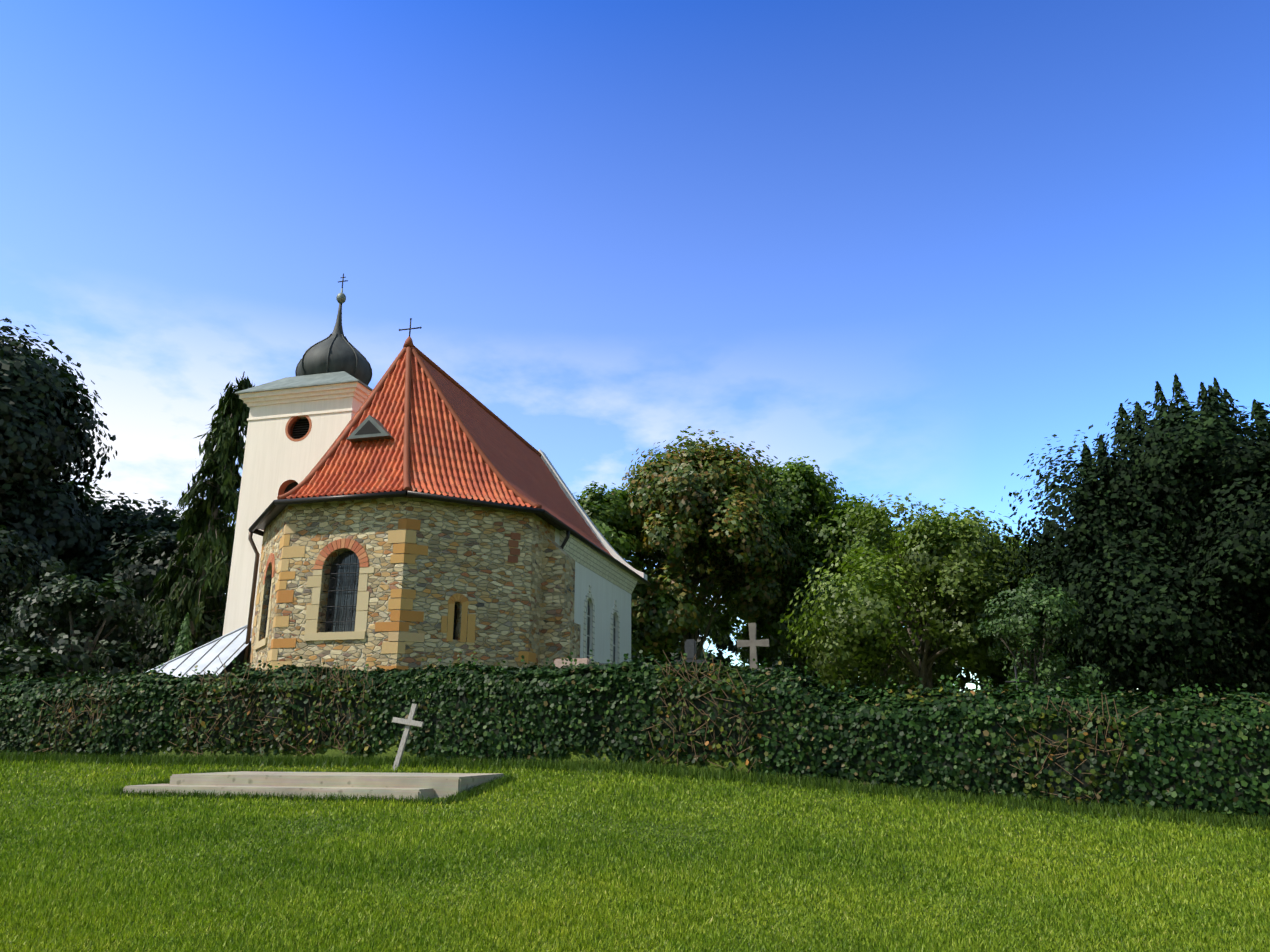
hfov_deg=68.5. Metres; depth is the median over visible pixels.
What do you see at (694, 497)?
chestnut tree
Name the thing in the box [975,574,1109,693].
bush
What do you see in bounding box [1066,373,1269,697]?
tall dark conifer
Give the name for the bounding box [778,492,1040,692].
lime tree
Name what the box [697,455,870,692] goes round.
maple tree
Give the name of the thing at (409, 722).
wooden cross
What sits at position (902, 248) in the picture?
sky
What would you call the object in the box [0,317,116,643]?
big dark tree
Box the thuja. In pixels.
[169,613,192,659]
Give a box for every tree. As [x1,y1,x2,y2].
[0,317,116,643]
[0,474,158,677]
[0,525,76,671]
[0,566,160,682]
[29,488,228,671]
[60,529,231,672]
[572,481,707,660]
[607,426,802,659]
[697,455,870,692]
[760,492,961,686]
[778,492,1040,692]
[931,531,1061,692]
[944,536,1093,689]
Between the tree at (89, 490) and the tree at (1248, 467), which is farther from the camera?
the tree at (89, 490)
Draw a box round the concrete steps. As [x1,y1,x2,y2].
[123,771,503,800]
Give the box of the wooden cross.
[392,703,423,769]
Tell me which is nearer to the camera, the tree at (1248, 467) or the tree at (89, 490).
the tree at (1248, 467)
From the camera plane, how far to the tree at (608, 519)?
46.05 m
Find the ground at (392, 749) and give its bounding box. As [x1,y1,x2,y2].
[0,735,1269,951]
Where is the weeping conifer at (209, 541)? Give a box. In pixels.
[127,371,254,670]
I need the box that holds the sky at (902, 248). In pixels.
[0,0,1269,690]
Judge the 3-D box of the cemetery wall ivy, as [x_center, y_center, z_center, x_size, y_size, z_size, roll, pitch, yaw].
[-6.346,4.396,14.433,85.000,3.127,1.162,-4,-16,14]
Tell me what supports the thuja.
on the ground at (392, 749)
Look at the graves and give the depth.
15.74 m
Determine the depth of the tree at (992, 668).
37.30 m
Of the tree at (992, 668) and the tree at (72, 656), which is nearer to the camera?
the tree at (72, 656)
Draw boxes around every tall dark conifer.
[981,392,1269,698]
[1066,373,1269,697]
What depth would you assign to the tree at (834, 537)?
47.78 m
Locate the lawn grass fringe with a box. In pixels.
[0,750,1269,831]
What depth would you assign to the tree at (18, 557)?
33.31 m
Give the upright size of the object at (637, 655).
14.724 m
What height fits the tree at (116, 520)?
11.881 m
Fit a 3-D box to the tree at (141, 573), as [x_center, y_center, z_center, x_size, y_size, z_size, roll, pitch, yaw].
[-18.568,6.419,38.407,8.346,9.163,8.768,-4,-16,14]
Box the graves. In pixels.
[554,623,1028,689]
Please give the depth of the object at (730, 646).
95.07 m
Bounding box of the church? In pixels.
[146,273,650,677]
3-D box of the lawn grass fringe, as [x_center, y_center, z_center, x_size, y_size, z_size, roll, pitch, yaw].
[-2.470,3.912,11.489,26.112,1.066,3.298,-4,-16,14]
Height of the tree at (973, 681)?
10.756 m
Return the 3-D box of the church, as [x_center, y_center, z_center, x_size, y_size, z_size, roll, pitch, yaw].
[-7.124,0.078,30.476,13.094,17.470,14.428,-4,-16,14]
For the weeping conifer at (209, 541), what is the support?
on the ground at (392, 749)
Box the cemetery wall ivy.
[0,649,1269,822]
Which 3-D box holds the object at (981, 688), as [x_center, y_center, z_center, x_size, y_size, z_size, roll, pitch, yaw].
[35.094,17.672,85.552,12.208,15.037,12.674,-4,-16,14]

